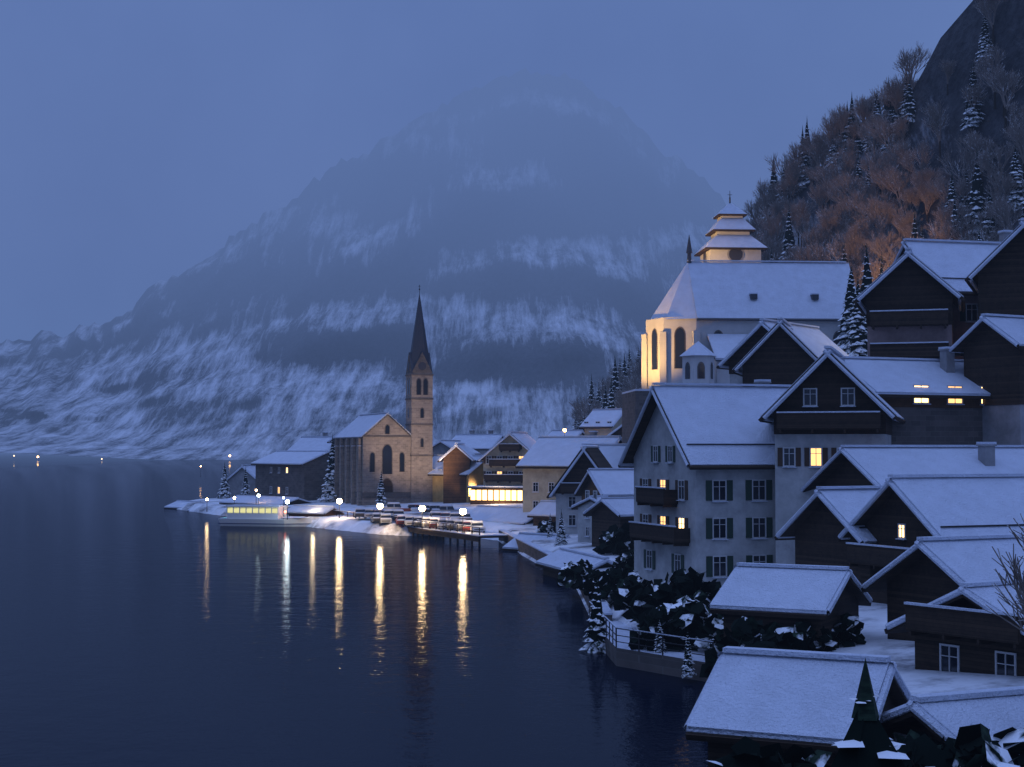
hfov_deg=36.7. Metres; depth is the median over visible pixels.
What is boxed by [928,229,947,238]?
slope tree
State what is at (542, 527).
garden shrub
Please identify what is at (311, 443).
promontory house
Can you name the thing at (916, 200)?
slope tree
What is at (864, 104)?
skyline tree
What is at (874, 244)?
slope tree
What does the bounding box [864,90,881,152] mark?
skyline tree
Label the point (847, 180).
slope tree
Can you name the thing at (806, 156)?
skyline tree
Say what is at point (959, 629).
chalet
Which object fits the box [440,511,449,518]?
parked car
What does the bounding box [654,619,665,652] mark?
garden fir
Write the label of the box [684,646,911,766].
boat house front
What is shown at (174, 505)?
snow bank
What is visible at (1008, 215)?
slope tree
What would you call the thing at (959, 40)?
cliff and wooded slope
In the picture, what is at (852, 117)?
skyline tree
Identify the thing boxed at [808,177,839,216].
slope tree
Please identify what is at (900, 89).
skyline tree
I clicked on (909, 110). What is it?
slope tree
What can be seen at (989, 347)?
chalet
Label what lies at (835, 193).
slope tree
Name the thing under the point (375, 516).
parked car
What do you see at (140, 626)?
lake water
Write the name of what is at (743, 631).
garden shrub
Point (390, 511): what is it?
parked car
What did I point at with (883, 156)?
slope tree
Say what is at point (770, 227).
slope tree
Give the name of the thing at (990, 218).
slope tree
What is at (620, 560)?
garden shrub
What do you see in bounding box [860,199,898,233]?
slope tree
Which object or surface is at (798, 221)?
slope tree
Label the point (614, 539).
garden shrub
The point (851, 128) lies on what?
skyline tree
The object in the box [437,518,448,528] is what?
parked car
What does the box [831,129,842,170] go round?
slope tree
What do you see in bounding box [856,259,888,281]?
slope tree
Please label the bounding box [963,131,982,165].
slope tree
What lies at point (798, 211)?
slope tree
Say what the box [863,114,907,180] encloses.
slope tree
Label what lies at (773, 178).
skyline tree
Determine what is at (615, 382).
slope tree
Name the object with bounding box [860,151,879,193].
slope tree
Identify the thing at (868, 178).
slope tree
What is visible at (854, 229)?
slope tree
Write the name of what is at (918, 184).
slope tree
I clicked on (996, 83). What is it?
slope tree
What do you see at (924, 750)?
garden shrub
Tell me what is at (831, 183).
slope tree
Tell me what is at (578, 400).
slope tree
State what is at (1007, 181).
slope tree
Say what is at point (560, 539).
garden fir
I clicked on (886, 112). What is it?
slope tree
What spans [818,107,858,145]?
skyline tree
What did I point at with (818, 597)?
boat house
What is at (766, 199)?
slope tree
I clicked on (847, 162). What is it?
slope tree
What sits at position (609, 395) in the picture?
slope tree
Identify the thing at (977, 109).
slope tree
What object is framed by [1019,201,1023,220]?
slope tree
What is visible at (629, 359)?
slope tree
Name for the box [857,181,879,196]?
slope tree
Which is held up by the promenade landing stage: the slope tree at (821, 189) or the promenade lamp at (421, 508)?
the promenade lamp at (421, 508)
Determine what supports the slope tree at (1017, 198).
on the cliff and wooded slope
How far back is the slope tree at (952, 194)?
274.30 m
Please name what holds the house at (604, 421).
on the town ground
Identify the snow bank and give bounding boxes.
[164,500,201,508]
[219,495,314,504]
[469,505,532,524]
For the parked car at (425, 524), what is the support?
on the promenade landing stage
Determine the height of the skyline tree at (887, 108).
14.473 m
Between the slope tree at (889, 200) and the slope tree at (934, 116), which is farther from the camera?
the slope tree at (889, 200)
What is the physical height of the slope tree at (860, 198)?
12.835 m
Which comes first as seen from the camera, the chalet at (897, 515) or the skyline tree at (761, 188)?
the chalet at (897, 515)
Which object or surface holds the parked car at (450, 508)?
on the town ground
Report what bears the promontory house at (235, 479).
on the town ground
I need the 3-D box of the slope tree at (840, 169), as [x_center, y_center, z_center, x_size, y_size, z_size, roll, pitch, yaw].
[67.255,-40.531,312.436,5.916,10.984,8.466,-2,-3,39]
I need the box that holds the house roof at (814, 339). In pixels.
[716,318,848,386]
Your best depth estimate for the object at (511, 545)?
183.30 m
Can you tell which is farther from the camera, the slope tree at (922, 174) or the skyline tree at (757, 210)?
the skyline tree at (757, 210)
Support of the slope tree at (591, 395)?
on the cliff and wooded slope
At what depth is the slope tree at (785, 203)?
328.49 m
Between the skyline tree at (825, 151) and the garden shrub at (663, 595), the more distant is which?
the skyline tree at (825, 151)
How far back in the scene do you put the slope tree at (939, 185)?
276.21 m
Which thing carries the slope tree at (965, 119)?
on the cliff and wooded slope
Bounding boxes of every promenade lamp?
[337,498,341,517]
[377,502,382,525]
[419,505,424,529]
[460,508,465,532]
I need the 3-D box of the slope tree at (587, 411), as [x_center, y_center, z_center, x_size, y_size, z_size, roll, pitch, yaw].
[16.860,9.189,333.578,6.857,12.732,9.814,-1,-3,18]
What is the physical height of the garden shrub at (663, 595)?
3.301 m
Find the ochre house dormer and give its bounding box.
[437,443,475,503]
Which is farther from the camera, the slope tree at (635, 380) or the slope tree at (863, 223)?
the slope tree at (635, 380)
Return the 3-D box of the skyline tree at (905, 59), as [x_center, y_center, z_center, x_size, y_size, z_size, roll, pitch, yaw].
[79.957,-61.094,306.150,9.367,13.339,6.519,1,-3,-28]
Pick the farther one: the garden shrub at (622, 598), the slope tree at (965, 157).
the slope tree at (965, 157)
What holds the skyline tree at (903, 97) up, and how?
on the cliff and wooded slope
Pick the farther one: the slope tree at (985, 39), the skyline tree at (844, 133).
the skyline tree at (844, 133)
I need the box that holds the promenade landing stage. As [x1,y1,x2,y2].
[333,510,507,545]
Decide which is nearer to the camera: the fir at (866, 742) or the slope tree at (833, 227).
the fir at (866, 742)
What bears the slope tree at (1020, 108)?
on the cliff and wooded slope
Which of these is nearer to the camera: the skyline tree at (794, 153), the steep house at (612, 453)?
the steep house at (612, 453)
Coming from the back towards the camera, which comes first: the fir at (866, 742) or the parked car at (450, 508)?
the parked car at (450, 508)
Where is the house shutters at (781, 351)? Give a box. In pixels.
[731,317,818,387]
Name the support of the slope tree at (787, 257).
on the cliff and wooded slope
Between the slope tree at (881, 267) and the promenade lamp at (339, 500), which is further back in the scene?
the slope tree at (881, 267)
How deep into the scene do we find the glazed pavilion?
260.40 m
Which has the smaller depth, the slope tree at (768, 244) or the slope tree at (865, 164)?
the slope tree at (865, 164)
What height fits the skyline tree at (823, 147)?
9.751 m
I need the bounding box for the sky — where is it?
[0,0,972,342]
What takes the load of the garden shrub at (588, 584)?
on the town ground
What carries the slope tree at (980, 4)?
on the cliff and wooded slope
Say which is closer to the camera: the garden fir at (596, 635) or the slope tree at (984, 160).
the garden fir at (596, 635)
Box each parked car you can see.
[354,508,366,517]
[364,508,373,518]
[370,512,380,522]
[374,508,382,512]
[380,513,391,522]
[383,502,405,508]
[383,509,392,517]
[392,509,403,519]
[396,514,406,525]
[400,503,420,512]
[404,515,414,525]
[411,504,428,512]
[411,516,423,526]
[420,516,433,527]
[422,504,441,513]
[428,511,440,516]
[429,517,441,528]
[431,505,459,511]
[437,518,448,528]
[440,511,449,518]
[444,518,455,529]
[449,512,458,518]
[451,519,464,530]
[459,512,471,519]
[461,520,473,531]
[468,521,485,532]
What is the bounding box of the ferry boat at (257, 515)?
[218,497,311,526]
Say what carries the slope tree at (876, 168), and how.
on the cliff and wooded slope
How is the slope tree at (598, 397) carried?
on the cliff and wooded slope
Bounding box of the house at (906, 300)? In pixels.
[853,247,964,358]
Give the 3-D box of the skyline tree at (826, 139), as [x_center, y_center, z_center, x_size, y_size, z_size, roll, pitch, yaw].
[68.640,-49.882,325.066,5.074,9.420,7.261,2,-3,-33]
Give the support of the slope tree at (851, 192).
on the cliff and wooded slope
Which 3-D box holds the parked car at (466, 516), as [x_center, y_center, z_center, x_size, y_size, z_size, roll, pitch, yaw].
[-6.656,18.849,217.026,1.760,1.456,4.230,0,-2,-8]
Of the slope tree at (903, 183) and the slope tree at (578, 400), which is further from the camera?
the slope tree at (578, 400)
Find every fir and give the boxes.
[217,464,231,498]
[241,469,249,494]
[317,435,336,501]
[375,472,386,505]
[546,515,553,537]
[553,509,567,546]
[579,579,608,653]
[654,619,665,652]
[680,634,695,677]
[709,630,715,648]
[831,657,908,766]
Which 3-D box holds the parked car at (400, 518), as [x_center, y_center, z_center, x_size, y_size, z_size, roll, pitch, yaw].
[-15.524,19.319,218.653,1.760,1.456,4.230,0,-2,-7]
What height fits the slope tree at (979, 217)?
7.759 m
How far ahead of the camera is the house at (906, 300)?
123.87 m
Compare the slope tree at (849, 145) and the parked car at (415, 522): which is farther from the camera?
the slope tree at (849, 145)
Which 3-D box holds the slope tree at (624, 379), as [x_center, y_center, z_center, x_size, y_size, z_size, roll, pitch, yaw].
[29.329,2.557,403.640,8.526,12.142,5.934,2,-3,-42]
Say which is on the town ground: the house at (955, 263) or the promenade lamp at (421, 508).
the house at (955, 263)
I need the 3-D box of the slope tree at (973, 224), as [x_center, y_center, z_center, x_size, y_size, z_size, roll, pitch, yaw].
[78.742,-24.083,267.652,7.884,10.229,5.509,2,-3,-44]
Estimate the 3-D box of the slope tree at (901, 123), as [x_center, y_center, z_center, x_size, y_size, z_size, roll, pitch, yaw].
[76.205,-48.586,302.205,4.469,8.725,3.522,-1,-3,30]
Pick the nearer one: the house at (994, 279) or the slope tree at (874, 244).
the house at (994, 279)
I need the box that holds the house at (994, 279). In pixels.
[965,218,1023,316]
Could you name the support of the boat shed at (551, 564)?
on the town ground
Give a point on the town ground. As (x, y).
(873, 619)
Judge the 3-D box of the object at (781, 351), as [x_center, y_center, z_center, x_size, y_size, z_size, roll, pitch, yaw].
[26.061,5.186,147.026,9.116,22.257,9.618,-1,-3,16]
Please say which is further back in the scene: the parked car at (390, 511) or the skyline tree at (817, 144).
the skyline tree at (817, 144)
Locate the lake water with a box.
[0,453,707,766]
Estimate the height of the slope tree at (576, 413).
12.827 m
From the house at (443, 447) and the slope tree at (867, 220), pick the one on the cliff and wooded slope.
the slope tree at (867, 220)
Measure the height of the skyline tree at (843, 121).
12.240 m
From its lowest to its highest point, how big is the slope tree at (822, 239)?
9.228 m
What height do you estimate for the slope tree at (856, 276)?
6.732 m
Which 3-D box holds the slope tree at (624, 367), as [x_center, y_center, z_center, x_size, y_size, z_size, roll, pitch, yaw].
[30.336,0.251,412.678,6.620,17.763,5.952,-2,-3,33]
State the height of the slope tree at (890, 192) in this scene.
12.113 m
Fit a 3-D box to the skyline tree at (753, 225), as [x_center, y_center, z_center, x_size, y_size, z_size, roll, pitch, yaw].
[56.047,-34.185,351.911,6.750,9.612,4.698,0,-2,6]
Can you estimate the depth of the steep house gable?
186.71 m
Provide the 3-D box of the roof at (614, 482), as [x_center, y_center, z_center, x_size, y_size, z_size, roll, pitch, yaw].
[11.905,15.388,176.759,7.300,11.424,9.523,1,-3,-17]
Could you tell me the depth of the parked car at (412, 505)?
241.45 m
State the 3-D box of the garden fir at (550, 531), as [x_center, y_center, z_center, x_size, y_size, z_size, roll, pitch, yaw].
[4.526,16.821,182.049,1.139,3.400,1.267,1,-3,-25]
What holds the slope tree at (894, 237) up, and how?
on the cliff and wooded slope
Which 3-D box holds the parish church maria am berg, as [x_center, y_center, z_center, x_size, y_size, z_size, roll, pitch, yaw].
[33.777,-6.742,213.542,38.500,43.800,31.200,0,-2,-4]
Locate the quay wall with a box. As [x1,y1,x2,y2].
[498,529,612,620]
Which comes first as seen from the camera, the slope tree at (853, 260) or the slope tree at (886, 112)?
the slope tree at (853, 260)
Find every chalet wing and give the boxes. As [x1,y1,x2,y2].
[758,346,905,563]
[774,485,882,584]
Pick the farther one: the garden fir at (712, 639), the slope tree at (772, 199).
the slope tree at (772, 199)
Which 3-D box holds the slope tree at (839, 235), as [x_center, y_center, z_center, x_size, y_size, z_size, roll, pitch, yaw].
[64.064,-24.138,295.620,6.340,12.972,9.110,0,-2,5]
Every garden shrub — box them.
[535,519,553,532]
[556,558,592,590]
[581,568,608,595]
[588,567,641,604]
[592,522,633,554]
[610,575,653,610]
[612,552,633,571]
[621,585,662,623]
[622,553,633,571]
[628,605,699,657]
[637,583,700,627]
[653,566,721,596]
[670,592,723,626]
[694,614,723,650]
[699,616,793,677]
[706,736,831,766]
[744,630,812,650]
[793,620,836,651]
[831,613,865,647]
[890,729,942,749]
[893,729,986,766]
[946,723,1023,766]
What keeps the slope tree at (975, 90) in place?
on the cliff and wooded slope
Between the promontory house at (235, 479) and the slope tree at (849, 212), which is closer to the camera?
the slope tree at (849, 212)
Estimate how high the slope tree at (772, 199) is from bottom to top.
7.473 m
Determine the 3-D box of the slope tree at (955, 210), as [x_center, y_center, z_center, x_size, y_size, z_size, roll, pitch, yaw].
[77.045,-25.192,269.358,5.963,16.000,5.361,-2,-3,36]
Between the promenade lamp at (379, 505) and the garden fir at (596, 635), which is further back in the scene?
the promenade lamp at (379, 505)
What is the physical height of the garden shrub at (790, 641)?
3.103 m
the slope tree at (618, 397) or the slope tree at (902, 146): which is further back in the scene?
the slope tree at (618, 397)
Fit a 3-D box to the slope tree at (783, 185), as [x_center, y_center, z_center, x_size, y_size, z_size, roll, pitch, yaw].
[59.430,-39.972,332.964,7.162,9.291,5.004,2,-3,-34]
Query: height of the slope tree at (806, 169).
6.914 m
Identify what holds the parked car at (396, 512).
on the town ground
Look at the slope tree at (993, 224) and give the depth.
262.21 m
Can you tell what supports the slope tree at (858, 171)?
on the cliff and wooded slope
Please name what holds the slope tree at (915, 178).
on the cliff and wooded slope
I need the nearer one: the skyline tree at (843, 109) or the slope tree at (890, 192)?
the slope tree at (890, 192)
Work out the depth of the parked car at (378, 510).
229.58 m
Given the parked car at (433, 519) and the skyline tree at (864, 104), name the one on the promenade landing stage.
the parked car at (433, 519)
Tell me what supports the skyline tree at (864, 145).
on the cliff and wooded slope
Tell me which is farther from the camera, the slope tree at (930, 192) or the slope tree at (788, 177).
the slope tree at (788, 177)
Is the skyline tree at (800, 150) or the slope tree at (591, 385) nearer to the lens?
the skyline tree at (800, 150)
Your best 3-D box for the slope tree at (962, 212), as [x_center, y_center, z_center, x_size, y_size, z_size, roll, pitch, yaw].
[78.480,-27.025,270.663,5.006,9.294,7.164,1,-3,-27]
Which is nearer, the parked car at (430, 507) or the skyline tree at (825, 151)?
the parked car at (430, 507)
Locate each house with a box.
[227,465,255,496]
[251,451,328,500]
[287,432,331,451]
[327,423,349,447]
[428,454,482,502]
[433,440,480,456]
[452,429,503,454]
[515,431,621,511]
[548,430,584,435]
[571,490,607,541]
[579,408,621,435]
[597,443,626,467]
[608,425,621,436]
[618,379,790,585]
[709,562,872,649]
[853,247,964,358]
[965,218,1023,316]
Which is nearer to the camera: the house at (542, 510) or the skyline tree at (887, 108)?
the house at (542, 510)
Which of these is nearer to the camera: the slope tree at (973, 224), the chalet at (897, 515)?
the chalet at (897, 515)
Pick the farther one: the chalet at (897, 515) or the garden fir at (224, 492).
the garden fir at (224, 492)
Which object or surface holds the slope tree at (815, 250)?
on the cliff and wooded slope
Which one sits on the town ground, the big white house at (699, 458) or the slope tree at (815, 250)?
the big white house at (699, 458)
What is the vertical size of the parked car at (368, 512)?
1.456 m
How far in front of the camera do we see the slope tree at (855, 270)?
287.48 m
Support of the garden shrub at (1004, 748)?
on the town ground
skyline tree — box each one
[743,196,759,229]
[746,217,758,237]
[751,198,763,219]
[753,173,778,200]
[763,155,777,219]
[765,153,792,180]
[768,178,785,193]
[776,161,790,202]
[787,135,812,161]
[792,142,809,157]
[793,125,807,190]
[795,122,811,190]
[801,129,826,158]
[813,134,830,166]
[813,140,824,165]
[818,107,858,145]
[820,144,829,154]
[821,123,845,147]
[824,126,837,169]
[826,108,851,137]
[828,103,860,129]
[841,123,857,141]
[842,104,848,152]
[843,95,857,158]
[850,89,883,124]
[850,117,863,144]
[851,122,863,143]
[852,91,883,141]
[854,120,863,157]
[862,104,871,150]
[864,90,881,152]
[871,81,898,109]
[877,75,892,143]
[880,74,917,113]
[887,82,904,113]
[889,74,918,94]
[889,86,900,136]
[889,90,905,110]
[893,43,930,87]
[898,78,907,115]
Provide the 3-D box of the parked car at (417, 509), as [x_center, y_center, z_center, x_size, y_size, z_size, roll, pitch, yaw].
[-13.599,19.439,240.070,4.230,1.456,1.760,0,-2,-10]
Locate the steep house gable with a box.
[546,444,611,533]
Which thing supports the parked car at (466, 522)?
on the promenade landing stage
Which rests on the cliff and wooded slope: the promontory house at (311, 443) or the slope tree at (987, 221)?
the slope tree at (987, 221)
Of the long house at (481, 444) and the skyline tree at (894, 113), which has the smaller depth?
the skyline tree at (894, 113)
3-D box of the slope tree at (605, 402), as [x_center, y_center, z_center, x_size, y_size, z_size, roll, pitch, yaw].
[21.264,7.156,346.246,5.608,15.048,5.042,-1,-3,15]
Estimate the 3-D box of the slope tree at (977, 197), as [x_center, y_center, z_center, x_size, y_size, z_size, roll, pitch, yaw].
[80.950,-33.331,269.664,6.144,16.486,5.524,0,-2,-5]
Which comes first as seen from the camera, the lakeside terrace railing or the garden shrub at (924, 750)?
the garden shrub at (924, 750)
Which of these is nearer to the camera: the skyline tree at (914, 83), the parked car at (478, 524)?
the parked car at (478, 524)
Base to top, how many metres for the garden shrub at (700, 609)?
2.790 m
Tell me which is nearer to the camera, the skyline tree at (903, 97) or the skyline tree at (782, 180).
the skyline tree at (903, 97)
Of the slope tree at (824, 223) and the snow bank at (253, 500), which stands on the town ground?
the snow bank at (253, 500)
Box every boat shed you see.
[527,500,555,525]
[535,547,614,578]
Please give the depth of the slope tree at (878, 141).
310.35 m
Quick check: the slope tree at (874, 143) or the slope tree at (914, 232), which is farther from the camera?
the slope tree at (874, 143)
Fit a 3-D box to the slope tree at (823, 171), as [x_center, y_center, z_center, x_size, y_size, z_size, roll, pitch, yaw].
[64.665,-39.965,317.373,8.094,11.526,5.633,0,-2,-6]
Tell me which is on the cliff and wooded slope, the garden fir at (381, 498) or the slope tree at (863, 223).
the slope tree at (863, 223)
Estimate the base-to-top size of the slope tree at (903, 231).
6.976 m
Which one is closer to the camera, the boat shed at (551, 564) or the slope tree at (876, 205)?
the boat shed at (551, 564)
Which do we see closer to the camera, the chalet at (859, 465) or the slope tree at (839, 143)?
the chalet at (859, 465)
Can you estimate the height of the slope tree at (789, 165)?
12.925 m
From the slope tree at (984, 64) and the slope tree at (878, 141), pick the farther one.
the slope tree at (878, 141)
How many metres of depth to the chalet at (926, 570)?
77.71 m
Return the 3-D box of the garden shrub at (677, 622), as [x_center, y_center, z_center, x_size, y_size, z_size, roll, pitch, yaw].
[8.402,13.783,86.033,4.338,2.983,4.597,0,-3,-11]
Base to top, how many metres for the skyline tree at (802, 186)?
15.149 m
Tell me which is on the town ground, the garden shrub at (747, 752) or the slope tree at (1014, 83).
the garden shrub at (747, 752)
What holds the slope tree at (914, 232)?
on the cliff and wooded slope
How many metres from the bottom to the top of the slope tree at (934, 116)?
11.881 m
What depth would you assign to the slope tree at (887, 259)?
276.80 m
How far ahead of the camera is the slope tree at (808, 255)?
298.65 m
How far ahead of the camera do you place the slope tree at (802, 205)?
318.09 m
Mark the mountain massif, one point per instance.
(524, 234)
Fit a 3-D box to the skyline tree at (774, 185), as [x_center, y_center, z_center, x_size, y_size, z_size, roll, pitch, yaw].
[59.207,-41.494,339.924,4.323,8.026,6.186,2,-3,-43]
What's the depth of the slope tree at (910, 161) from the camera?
288.46 m
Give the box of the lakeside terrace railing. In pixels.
[589,601,713,681]
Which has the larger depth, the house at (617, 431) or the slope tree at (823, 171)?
the slope tree at (823, 171)
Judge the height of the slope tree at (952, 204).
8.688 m
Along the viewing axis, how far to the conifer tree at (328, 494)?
291.01 m
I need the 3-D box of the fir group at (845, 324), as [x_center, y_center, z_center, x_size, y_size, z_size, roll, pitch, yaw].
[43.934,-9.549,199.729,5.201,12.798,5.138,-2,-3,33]
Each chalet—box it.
[800,442,1023,491]
[837,473,1023,603]
[840,346,990,444]
[861,533,1023,640]
[879,686,1023,765]
[884,578,1023,675]
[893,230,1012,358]
[949,313,1023,444]
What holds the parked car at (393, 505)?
on the town ground
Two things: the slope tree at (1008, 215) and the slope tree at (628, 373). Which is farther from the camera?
the slope tree at (628, 373)
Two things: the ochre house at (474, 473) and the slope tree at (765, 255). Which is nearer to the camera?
the ochre house at (474, 473)
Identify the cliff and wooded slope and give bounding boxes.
[777,0,1023,288]
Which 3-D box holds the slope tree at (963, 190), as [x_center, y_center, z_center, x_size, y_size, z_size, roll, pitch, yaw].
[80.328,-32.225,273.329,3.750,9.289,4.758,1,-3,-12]
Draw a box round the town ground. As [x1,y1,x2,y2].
[178,498,1023,694]
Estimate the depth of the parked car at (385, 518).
221.38 m
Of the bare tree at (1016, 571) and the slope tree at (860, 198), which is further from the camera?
the slope tree at (860, 198)
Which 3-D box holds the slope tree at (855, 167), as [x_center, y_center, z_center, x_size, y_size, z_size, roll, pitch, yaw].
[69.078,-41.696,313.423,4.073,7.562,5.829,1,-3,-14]
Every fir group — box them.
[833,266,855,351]
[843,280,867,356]
[860,242,873,320]
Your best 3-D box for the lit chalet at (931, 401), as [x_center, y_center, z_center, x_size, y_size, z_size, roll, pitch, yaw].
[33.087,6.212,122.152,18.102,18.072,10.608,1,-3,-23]
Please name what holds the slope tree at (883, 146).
on the cliff and wooded slope
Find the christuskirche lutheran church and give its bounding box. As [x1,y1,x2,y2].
[334,285,433,505]
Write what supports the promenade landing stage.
on the town ground
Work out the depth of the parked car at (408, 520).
215.44 m
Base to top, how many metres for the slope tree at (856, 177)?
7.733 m
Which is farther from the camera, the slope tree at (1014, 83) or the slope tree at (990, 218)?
the slope tree at (1014, 83)
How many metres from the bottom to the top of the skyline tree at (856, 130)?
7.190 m
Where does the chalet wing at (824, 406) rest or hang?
on the town ground
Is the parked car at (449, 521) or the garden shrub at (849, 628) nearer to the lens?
the garden shrub at (849, 628)
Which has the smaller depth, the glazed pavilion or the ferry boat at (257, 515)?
the ferry boat at (257, 515)
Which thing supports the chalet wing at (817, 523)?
on the town ground
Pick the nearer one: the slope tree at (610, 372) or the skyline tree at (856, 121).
the skyline tree at (856, 121)
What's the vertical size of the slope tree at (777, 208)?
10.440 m
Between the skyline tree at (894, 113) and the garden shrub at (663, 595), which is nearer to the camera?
the garden shrub at (663, 595)
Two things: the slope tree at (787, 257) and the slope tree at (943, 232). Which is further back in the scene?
the slope tree at (787, 257)
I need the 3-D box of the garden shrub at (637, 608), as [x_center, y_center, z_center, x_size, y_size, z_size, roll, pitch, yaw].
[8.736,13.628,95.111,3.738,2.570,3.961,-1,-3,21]
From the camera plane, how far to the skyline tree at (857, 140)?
319.17 m
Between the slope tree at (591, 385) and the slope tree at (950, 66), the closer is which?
the slope tree at (950, 66)
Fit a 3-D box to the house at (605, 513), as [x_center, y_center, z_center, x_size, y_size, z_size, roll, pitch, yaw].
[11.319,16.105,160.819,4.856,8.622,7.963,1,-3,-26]
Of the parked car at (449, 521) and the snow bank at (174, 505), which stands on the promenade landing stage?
the parked car at (449, 521)
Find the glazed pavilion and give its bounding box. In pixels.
[467,485,522,503]
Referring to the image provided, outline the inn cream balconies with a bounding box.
[476,431,535,485]
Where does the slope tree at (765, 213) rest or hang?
on the cliff and wooded slope
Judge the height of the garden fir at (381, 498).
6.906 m
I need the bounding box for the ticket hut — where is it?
[288,504,343,516]
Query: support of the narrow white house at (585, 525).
on the town ground
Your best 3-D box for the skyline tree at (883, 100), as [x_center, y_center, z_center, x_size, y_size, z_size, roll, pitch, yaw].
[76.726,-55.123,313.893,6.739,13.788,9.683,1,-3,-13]
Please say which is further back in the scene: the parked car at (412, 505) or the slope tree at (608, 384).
the slope tree at (608, 384)
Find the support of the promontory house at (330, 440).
on the town ground
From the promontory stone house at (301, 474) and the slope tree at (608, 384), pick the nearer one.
the promontory stone house at (301, 474)
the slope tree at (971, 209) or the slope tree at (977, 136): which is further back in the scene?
the slope tree at (977, 136)
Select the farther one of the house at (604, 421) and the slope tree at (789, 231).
the slope tree at (789, 231)
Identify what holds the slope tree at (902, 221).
on the cliff and wooded slope
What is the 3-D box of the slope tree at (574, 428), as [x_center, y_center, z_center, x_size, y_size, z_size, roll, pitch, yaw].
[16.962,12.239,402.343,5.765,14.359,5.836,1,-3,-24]
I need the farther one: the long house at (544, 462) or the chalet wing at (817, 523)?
the long house at (544, 462)
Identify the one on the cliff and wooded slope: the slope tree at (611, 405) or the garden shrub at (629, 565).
the slope tree at (611, 405)
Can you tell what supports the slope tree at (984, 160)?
on the cliff and wooded slope
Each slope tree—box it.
[567,402,601,428]
[569,396,588,405]
[571,398,602,420]
[571,416,579,429]
[587,373,594,404]
[587,387,593,416]
[592,376,620,401]
[596,384,601,406]
[601,382,607,408]
[605,378,615,408]
[607,365,622,377]
[607,381,616,409]
[608,358,619,398]
[612,372,630,389]
[613,382,637,407]
[620,354,628,390]
[622,372,640,391]
[626,349,631,376]
[626,357,640,376]
[626,368,632,389]
[627,361,640,379]
[754,210,786,262]
[755,189,777,214]
[755,232,779,262]
[756,200,785,226]
[759,236,783,262]
[766,197,799,238]
[769,192,779,202]
[773,180,800,201]
[776,154,804,206]
[778,211,795,262]
[779,242,804,262]
[780,197,790,234]
[781,165,804,198]
[781,197,817,245]
[782,203,813,248]
[789,244,816,262]
[791,221,816,238]
[793,212,811,247]
[801,241,839,260]
[802,165,818,194]
[802,166,819,196]
[803,144,825,167]
[807,162,840,208]
[807,229,831,252]
[808,158,820,183]
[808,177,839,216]
[813,181,824,210]
[813,203,850,247]
[816,212,839,242]
[819,175,842,209]
[822,203,848,246]
[823,156,855,198]
[823,238,864,266]
[825,172,851,209]
[828,169,866,204]
[829,146,860,192]
[829,203,861,227]
[830,189,861,217]
[830,227,858,252]
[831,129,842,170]
[837,155,865,176]
[839,189,877,219]
[839,227,882,269]
[842,138,859,155]
[842,242,847,262]
[843,216,888,258]
[846,162,864,185]
[846,261,861,287]
[850,157,862,204]
[852,267,862,284]
[853,174,865,190]
[853,212,883,260]
[854,186,887,206]
[854,194,898,239]
[855,111,880,156]
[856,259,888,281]
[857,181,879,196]
[859,165,871,213]
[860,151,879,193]
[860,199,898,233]
[862,231,898,267]
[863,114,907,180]
[864,145,899,204]
[864,151,908,198]
[865,199,873,252]
[867,165,903,199]
[869,227,900,249]
[870,192,899,229]
[871,163,914,231]
[874,126,882,151]
[876,245,900,266]
[878,115,890,156]
[878,258,884,275]
[879,110,899,123]
[885,134,912,197]
[891,114,911,139]
[892,205,923,244]
[894,175,915,205]
[894,212,917,237]
[897,140,934,201]
[899,185,917,210]
[901,78,915,122]
[901,226,912,240]
[904,225,923,237]
[911,165,942,213]
[911,191,922,223]
[911,209,918,237]
[913,175,945,209]
[915,166,941,185]
[919,99,948,161]
[920,182,940,223]
[923,174,960,201]
[924,179,937,215]
[924,218,966,239]
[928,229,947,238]
[931,205,952,229]
[936,148,984,184]
[938,58,956,95]
[940,173,960,235]
[942,203,971,232]
[942,214,981,239]
[946,198,961,219]
[948,198,963,242]
[950,234,971,240]
[955,128,995,183]
[955,174,971,220]
[959,64,982,130]
[959,166,970,215]
[960,79,987,133]
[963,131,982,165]
[963,152,986,234]
[965,67,984,128]
[966,204,975,217]
[970,43,1007,108]
[973,0,1005,42]
[973,141,1021,196]
[973,222,1014,241]
[975,14,993,61]
[975,210,984,240]
[976,65,1023,130]
[980,185,996,240]
[981,208,1012,231]
[982,193,1022,229]
[984,170,1020,220]
[988,216,996,239]
[992,70,1010,116]
[1001,119,1023,183]
[1004,101,1023,147]
[1004,141,1023,213]
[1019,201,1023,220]
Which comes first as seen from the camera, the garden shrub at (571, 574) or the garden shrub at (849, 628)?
the garden shrub at (849, 628)
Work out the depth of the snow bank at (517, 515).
219.37 m
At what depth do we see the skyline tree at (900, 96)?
307.75 m
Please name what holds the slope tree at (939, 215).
on the cliff and wooded slope
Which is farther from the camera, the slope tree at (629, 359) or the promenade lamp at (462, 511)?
the slope tree at (629, 359)
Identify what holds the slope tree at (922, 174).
on the cliff and wooded slope
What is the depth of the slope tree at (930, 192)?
283.60 m
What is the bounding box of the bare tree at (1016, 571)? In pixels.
[982,513,1023,631]
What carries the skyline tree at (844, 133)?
on the cliff and wooded slope
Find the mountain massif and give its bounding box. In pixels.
[0,68,757,459]
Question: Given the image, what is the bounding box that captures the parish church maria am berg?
[622,194,855,442]

